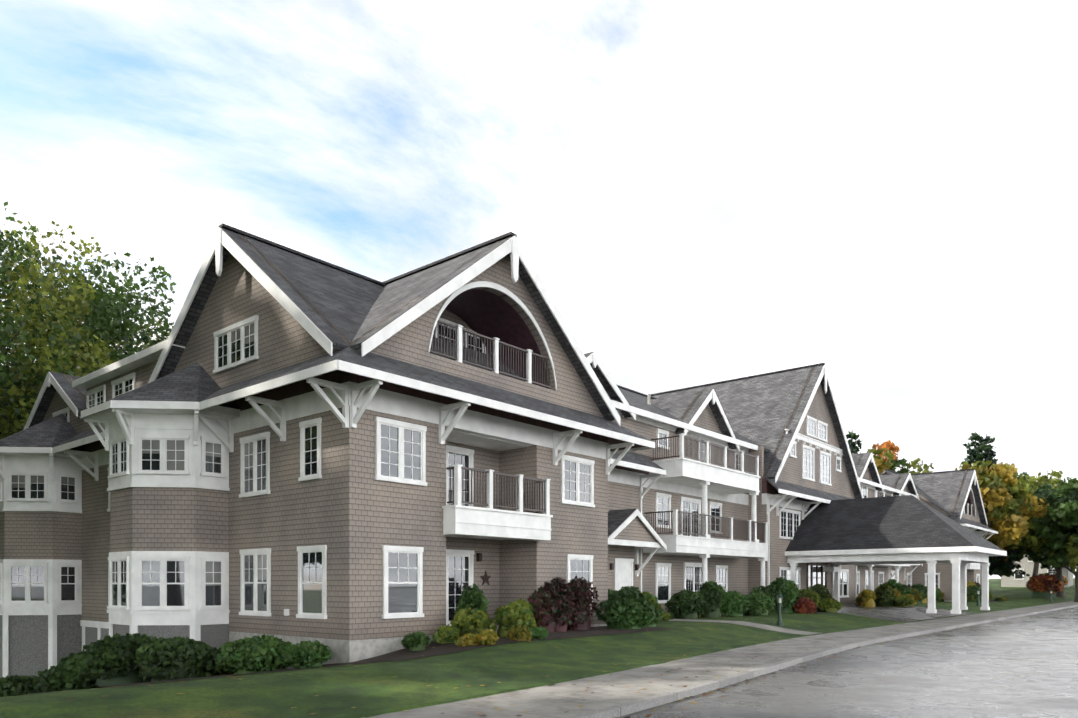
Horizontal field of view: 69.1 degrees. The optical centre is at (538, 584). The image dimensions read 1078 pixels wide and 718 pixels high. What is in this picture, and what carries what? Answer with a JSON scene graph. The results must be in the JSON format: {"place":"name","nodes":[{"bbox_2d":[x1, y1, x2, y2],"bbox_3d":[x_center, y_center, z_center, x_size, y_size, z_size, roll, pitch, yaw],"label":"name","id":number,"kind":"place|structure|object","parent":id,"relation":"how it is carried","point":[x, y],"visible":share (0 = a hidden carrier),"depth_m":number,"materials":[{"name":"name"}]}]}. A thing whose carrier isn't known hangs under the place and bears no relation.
{"place":"outdoors","nodes":[
{"label":"outdoors","id":0,"kind":"place"},
{"bbox_2d":[0,578,1074,717],"bbox_3d":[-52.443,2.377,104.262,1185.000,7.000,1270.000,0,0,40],"label":"ground","id":1,"kind":"structure","parent":0,"point":[510,667],"depth_m":13.49,"materials":[{"name":"green plant"}]},
{"bbox_2d":[0,288,173,425],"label":"tree","id":2,"kind":"object","parent":1,"relation":"on","point":[159,339],"visible":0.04,"depth_m":49.59,"materials":[{"name":"green plant"}]},
{"bbox_2d":[0,201,175,439],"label":"tree","id":3,"kind":"object","parent":1,"relation":"on","point":[77,297],"visible":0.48,"depth_m":41.55,"materials":[{"name":"green plant"}]},
{"bbox_2d":[11,663,341,695],"bbox_3d":[-10.429,2.869,19.618,12.400,2.228,5.220,0,0,40],"label":"bed","id":4,"kind":"object","parent":1,"relation":"on","point":[326,665],"visible":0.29,"depth_m":15.88,"materials":[{"name":"brown soil"}]},
{"bbox_2d":[0,674,54,696],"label":"shrub","id":5,"kind":"object","parent":4,"relation":"on","point":[16,684],"visible":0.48,"depth_m":19.79,"materials":[{"name":"green plant"}]},
{"bbox_2d":[33,652,98,692],"bbox_3d":[-11.346,2.193,19.419,2.416,1.060,2.275,0,0,40],"label":"shrub","id":6,"kind":"object","parent":4,"relation":"on","point":[62,674],"visible":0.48,"depth_m":18.56,"materials":[{"name":"green plant"}]},
{"bbox_2d":[73,633,160,686],"bbox_3d":[-9.718,1.762,18.454,1.976,1.253,2.330,0,0,40],"label":"shrub","id":7,"kind":"object","parent":4,"relation":"on","point":[109,660],"visible":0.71,"depth_m":17.82,"materials":[{"name":"green plant"}]},
{"bbox_2d":[134,636,230,681],"bbox_3d":[-8.094,1.691,17.563,1.920,1.037,2.161,0,0,40],"label":"shrub","id":8,"kind":"object","parent":4,"relation":"on","point":[167,659],"visible":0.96,"depth_m":17.07,"materials":[{"name":"green plant"}]},
{"bbox_2d":[213,671,233,675],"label":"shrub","id":9,"kind":"object","parent":4,"relation":"on","point":[226,673],"visible":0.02,"depth_m":18.62,"materials":[{"name":"green plant"}]},
{"bbox_2d":[214,634,294,673],"bbox_3d":[-6.227,1.542,17.226,1.733,0.904,1.568,0,0,-16],"label":"shrub","id":10,"kind":"object","parent":4,"relation":"on","point":[254,653],"visible":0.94,"depth_m":16.94,"materials":[{"name":"green plant"}]},
{"bbox_2d":[281,640,332,668],"bbox_3d":[-5.132,1.547,17.298,1.138,0.665,1.001,0,0,-10],"label":"shrub","id":11,"kind":"object","parent":4,"relation":"on","point":[307,654],"visible":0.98,"depth_m":17.03,"materials":[{"name":"green plant"}]},
{"bbox_2d":[0,223,1006,677],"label":"building","id":12,"kind":"structure","parent":1,"relation":"on","point":[286,445],"depth_m":22.31,"materials":[{"name":"wood"}]},
{"bbox_2d":[337,626,670,664],"bbox_3d":[-0.177,1.587,21.028,2.350,0.453,11.000,0,0,40],"label":"bed","id":13,"kind":"object","parent":1,"relation":"on","point":[406,653],"visible":0.5,"depth_m":18.75,"materials":[{"name":"brown soil"}]},
{"bbox_2d":[401,631,430,650],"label":"shrub","id":14,"kind":"object","parent":13,"relation":"on","point":[417,641],"visible":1,"depth_m":18.33,"materials":[{"name":"green plant"}]},
{"bbox_2d":[432,624,460,643],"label":"shrub","id":15,"kind":"object","parent":13,"relation":"on","point":[443,634],"visible":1,"depth_m":19.05,"materials":[{"name":"green plant"}]},
{"bbox_2d":[454,633,479,646],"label":"shrub","id":16,"kind":"object","parent":13,"relation":"on","point":[470,639],"visible":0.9,"depth_m":18.21,"materials":[{"name":"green plant"}]},
{"bbox_2d":[455,584,488,613],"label":"shrub","id":17,"kind":"object","parent":13,"relation":"on","point":[474,597],"visible":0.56,"depth_m":20.12,"materials":[{"name":"green plant"}]},
{"bbox_2d":[450,607,496,636],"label":"shrub","id":18,"kind":"object","parent":13,"relation":"on","point":[465,621],"visible":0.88,"depth_m":19.45,"materials":[{"name":"green plant"}]},
{"bbox_2d":[476,629,498,644],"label":"shrub","id":19,"kind":"object","parent":13,"relation":"on","point":[488,637],"visible":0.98,"depth_m":18.20,"materials":[{"name":"yellow plant"}]},
{"bbox_2d":[494,602,536,636],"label":"shrub","id":20,"kind":"object","parent":13,"relation":"on","point":[508,617],"visible":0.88,"depth_m":20.09,"materials":[{"name":"green plant"}]},
{"bbox_2d":[505,626,532,641],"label":"shrub","id":21,"kind":"object","parent":13,"relation":"on","point":[519,633],"visible":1,"depth_m":19.07,"materials":[{"name":"yellow plant"}]},
{"bbox_2d":[508,598,532,615],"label":"shrub","id":22,"kind":"object","parent":13,"relation":"on","point":[525,604],"visible":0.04,"depth_m":20.67,"materials":[{"name":"green plant"}]},
{"bbox_2d":[529,626,548,638],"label":"shrub","id":23,"kind":"object","parent":13,"relation":"on","point":[540,632],"visible":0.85,"depth_m":19.66,"materials":[{"name":"green plant"}]},
{"bbox_2d":[527,581,564,632],"bbox_3d":[0.155,0.650,22.036,1.013,1.469,1.120,0,0,40],"label":"shrub","id":24,"kind":"object","parent":13,"relation":"on","point":[545,614],"visible":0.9,"depth_m":21.83,"materials":[{"name":"red plant"}]},
{"bbox_2d":[549,577,575,631],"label":"shrub","id":25,"kind":"object","parent":13,"relation":"on","point":[566,595],"visible":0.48,"depth_m":22.31,"materials":[{"name":"red plant"}]},
{"bbox_2d":[567,576,598,629],"bbox_3d":[1.128,0.567,23.439,1.182,1.641,1.466,0,0,40],"label":"shrub","id":26,"kind":"object","parent":13,"relation":"on","point":[580,588],"visible":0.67,"depth_m":23.11,"materials":[{"name":"red plant"}]},
{"bbox_2d":[595,589,656,628],"bbox_3d":[2.629,0.770,23.980,1.895,1.263,1.410,0,0,40],"label":"shrub","id":27,"kind":"object","parent":13,"relation":"on","point":[628,609],"visible":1,"depth_m":23.68,"materials":[{"name":"green plant"}]},
{"bbox_2d":[640,591,664,626],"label":"shrub","id":28,"kind":"object","parent":1,"relation":"on","point":[649,597],"visible":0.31,"depth_m":25.06,"materials":[{"name":"green plant"}]},
{"bbox_2d":[662,612,671,620],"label":"shrub","id":29,"kind":"object","parent":1,"relation":"on","point":[667,616],"visible":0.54,"depth_m":29.53,"materials":[{"name":"green plant"}]},
{"bbox_2d":[719,590,750,616],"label":"shrub","id":30,"kind":"object","parent":1,"relation":"on","point":[735,602],"visible":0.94,"depth_m":32.92,"materials":[{"name":"green plant"}]},
{"bbox_2d":[668,619,817,634],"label":"walkway","id":31,"kind":"structure","parent":1,"relation":"on","point":[769,627],"depth_m":27.86,"materials":[{"name":"grey concrete"}]},
{"bbox_2d":[743,592,775,615],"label":"shrub","id":32,"kind":"object","parent":1,"relation":"on","point":[761,603],"visible":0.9,"depth_m":34.25,"materials":[{"name":"green plant"}]},
{"bbox_2d":[750,585,785,613],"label":"shrub","id":33,"kind":"object","parent":1,"relation":"on","point":[766,589],"visible":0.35,"depth_m":35.45,"materials":[{"name":"green plant"}]},
{"bbox_2d":[776,592,782,625],"bbox_3d":[8.867,0.927,28.837,0.260,1.270,0.260,0,0,40],"label":"bollard light","id":34,"kind":"object","parent":1,"relation":"on","point":[779,597],"visible":0.96,"depth_m":28.78,"materials":[{"name":"green metal"}]},
{"bbox_2d":[768,577,799,612],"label":"shrub","id":35,"kind":"object","parent":1,"relation":"on","point":[788,590],"visible":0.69,"depth_m":36.71,"materials":[{"name":"green plant"}]},
{"bbox_2d":[793,597,817,613],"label":"shrub","id":36,"kind":"object","parent":1,"relation":"on","point":[805,605],"visible":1,"depth_m":36.54,"materials":[{"name":"red plant"}]},
{"bbox_2d":[818,597,843,611],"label":"shrub","id":37,"kind":"object","parent":1,"relation":"on","point":[828,604],"visible":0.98,"depth_m":38.17,"materials":[{"name":"green plant"}]},
{"bbox_2d":[846,429,861,453],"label":"pine","id":38,"kind":"object","parent":1,"relation":"on","point":[853,447],"visible":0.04,"depth_m":87.63,"materials":[{"name":"green plant"}]},
{"bbox_2d":[880,579,906,594],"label":"shrub","id":39,"kind":"object","parent":1,"relation":"on","point":[892,583],"visible":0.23,"depth_m":50.10,"materials":[{"name":"green plant"}]},
{"bbox_2d":[815,606,972,621],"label":"drive","id":40,"kind":"structure","parent":1,"relation":"on","point":[915,613],"depth_m":40.80,"materials":[{"name":"concrete"}]},
{"bbox_2d":[855,589,876,606],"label":"shrub","id":41,"kind":"object","parent":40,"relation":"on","point":[865,598],"visible":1,"depth_m":46.74,"materials":[{"name":"yellow plant"}]},
{"bbox_2d":[891,596,913,606],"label":"shrub","id":42,"kind":"object","parent":40,"relation":"on","point":[902,601],"visible":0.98,"depth_m":47.30,"materials":[{"name":"green plant"}]},
{"label":"bed","id":43,"kind":"object","parent":40,"relation":"on","visible":0},
{"bbox_2d":[795,588,821,611],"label":"shrub","id":44,"kind":"object","parent":43,"relation":"on","point":[812,595],"visible":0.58,"depth_m":38.06,"materials":[{"name":"green plant"}]},
{"bbox_2d":[805,584,831,611],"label":"shrub","id":45,"kind":"object","parent":43,"relation":"on","point":[822,591],"visible":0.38,"depth_m":38.97,"materials":[{"name":"green plant"}]},
{"bbox_2d":[867,440,933,474],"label":"tree","id":46,"kind":"object","parent":1,"relation":"on","point":[887,451],"visible":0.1,"depth_m":76.97,"materials":[{"name":"orange plant"}]},
{"bbox_2d":[902,594,915,605],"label":"shrub","id":47,"kind":"object","parent":1,"relation":"on","point":[910,596],"visible":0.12,"depth_m":49.55,"materials":[{"name":"green plant"}]},
{"bbox_2d":[911,589,921,604],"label":"shrub","id":48,"kind":"object","parent":1,"relation":"on","point":[917,594],"visible":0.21,"depth_m":52.49,"materials":[{"name":"green plant"}]},
{"bbox_2d":[911,588,925,603],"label":"shrub","id":49,"kind":"object","parent":1,"relation":"on","point":[923,595],"visible":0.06,"depth_m":54.31,"materials":[{"name":"green plant"}]},
{"bbox_2d":[967,587,977,601],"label":"shrub","id":50,"kind":"object","parent":1,"relation":"on","point":[972,595],"visible":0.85,"depth_m":60.12,"materials":[{"name":"green plant"}]},
{"bbox_2d":[976,588,979,605],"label":"bollard light","id":51,"kind":"object","parent":1,"relation":"on","point":[978,593],"visible":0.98,"depth_m":54.62,"materials":[{"name":"green"}]},
{"bbox_2d":[961,431,1011,570],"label":"pine","id":52,"kind":"object","parent":1,"relation":"on","point":[972,453],"visible":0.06,"depth_m":94.91,"materials":[{"name":"green plant"}]},
{"bbox_2d":[974,434,1029,577],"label":"pine","id":53,"kind":"object","parent":1,"relation":"on","point":[1002,568],"visible":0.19,"depth_m":84.64,"materials":[{"name":"green plant"}]},
{"bbox_2d":[955,460,1049,585],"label":"tree","id":54,"kind":"object","parent":1,"relation":"on","point":[1005,500],"visible":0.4,"depth_m":73.77,"materials":[{"name":"yellow plant"}]},
{"bbox_2d":[985,505,1029,563],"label":"tree","id":55,"kind":"object","parent":1,"relation":"on","point":[1007,547],"visible":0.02,"depth_m":82.37,"materials":[{"name":"orange plant"}]},
{"bbox_2d":[1001,554,1072,586],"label":"house","id":56,"kind":"structure","parent":1,"relation":"on","point":[1027,565],"depth_m":110.69,"materials":[{"name":"concrete"}]},
{"bbox_2d":[1010,483,1064,597],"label":"tree","id":57,"kind":"object","parent":1,"relation":"on","point":[1047,489],"visible":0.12,"depth_m":86.85,"materials":[{"name":"green plant"}]},
{"bbox_2d":[1025,575,1062,597],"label":"red bush","id":58,"kind":"object","parent":1,"relation":"on","point":[1042,586],"visible":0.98,"depth_m":79.58,"materials":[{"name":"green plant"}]},
{"bbox_2d":[1011,477,1077,601],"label":"tree","id":59,"kind":"object","parent":1,"relation":"on","point":[1056,527],"visible":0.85,"depth_m":74.85,"materials":[{"name":"green plant"}]},
{"bbox_2d":[1017,469,1077,576],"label":"tree","id":60,"kind":"object","parent":1,"relation":"on","point":[1042,479],"visible":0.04,"depth_m":101.28,"materials":[{"name":"green plant"}]},
{"bbox_2d":[1028,572,1067,593],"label":"red bush","id":61,"kind":"object","parent":1,"relation":"on","point":[1065,581],"visible":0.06,"depth_m":91.92,"materials":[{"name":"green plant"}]},
{"label":"bed","id":62,"kind":"object","parent":1,"relation":"on","visible":0},
{"bbox_2d":[665,589,707,618],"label":"shrub","id":63,"kind":"object","parent":62,"relation":"on","point":[688,604],"visible":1,"depth_m":30.70,"materials":[{"name":"green plant"}]},
{"bbox_2d":[698,581,725,617],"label":"shrub","id":64,"kind":"object","parent":62,"relation":"on","point":[712,592],"visible":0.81,"depth_m":31.94,"materials":[{"name":"green plant"}]},
{"bbox_2d":[0,0,1077,578],"label":"sky","id":65,"kind":"structure","parent":0,"point":[883,194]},
{"bbox_2d":[363,601,1077,717],"bbox_3d":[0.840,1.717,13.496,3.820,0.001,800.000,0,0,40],"label":"pavement","id":66,"kind":"structure","parent":0,"point":[546,701],"depth_m":14.12,"materials":[{"name":"grey concrete"}]},
{"bbox_2d":[616,606,1077,717],"bbox_3d":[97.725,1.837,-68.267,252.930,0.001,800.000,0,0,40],"label":"road","id":67,"kind":"structure","parent":0,"point":[1023,667],"depth_m":14.65,"materials":[{"name":"grey asphalt"}]},
{"bbox_2d":[11,607,1042,717],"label":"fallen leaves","id":68,"kind":"object","parent":67,"relation":"on","point":[829,657],"visible":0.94,"depth_m":14.35,"materials":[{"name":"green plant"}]},
{"bbox_2d":[564,605,1077,717],"bbox_3d":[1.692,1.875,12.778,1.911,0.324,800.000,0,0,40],"label":"kerb","id":69,"kind":"structure","parent":67,"relation":"on","point":[622,709],"depth_m":14.76,"materials":[{"name":"grey concrete"}]},
{"label":"bed","id":70,"kind":"object","parent":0,"visible":0},
{"bbox_2d":[608,589,616,598],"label":"shrub","id":71,"kind":"object","parent":70,"relation":"on","point":[610,593],"visible":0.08,"depth_m":27.19,"materials":[{"name":"green plant"}]},
{"bbox_2d":[618,586,640,592],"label":"shrub","id":72,"kind":"object","parent":70,"relation":"on","point":[632,588],"visible":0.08,"depth_m":28.31,"materials":[{"name":"green plant"}]},
{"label":"bed","id":73,"kind":"object","parent":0,"visible":0},
{"bbox_2d":[967,581,975,586],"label":"shrub","id":74,"kind":"object","parent":73,"relation":"on","point":[971,583],"visible":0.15,"depth_m":62.96,"materials":[{"name":"yellow plant"}]},
{"bbox_2d":[967,585,981,601],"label":"shrub","id":75,"kind":"object","parent":73,"relation":"on","point":[974,587],"visible":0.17,"depth_m":61.22,"materials":[{"name":"green plant"}]},
{"label":"bed","id":76,"kind":"object","parent":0,"visible":0},
{"bbox_2d":[926,586,941,601],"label":"shrub","id":77,"kind":"object","parent":76,"relation":"on","point":[938,594],"visible":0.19,"depth_m":59.60,"materials":[{"name":"green plant"}]},
{"label":"bed","id":78,"kind":"object","parent":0,"visible":0},
{"bbox_2d":[901,584,913,595],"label":"shrub","id":79,"kind":"object","parent":78,"relation":"on","point":[909,591],"visible":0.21,"depth_m":51.54,"materials":[{"name":"green plant"}]},
{"bbox_2d":[908,584,927,602],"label":"shrub","id":80,"kind":"object","parent":78,"relation":"on","point":[922,588],"visible":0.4,"depth_m":55.56,"materials":[{"name":"green plant"}]},
{"label":"bed","id":81,"kind":"object","parent":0,"visible":0},
{"bbox_2d":[874,584,895,606],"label":"shrub","id":82,"kind":"object","parent":81,"relation":"on","point":[884,594],"visible":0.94,"depth_m":47.59,"materials":[{"name":"green plant"}]},
{"bbox_2d":[875,588,901,605],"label":"shrub","id":83,"kind":"object","parent":81,"relation":"on","point":[896,592],"visible":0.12,"depth_m":48.41,"materials":[{"name":"yellow plant"}]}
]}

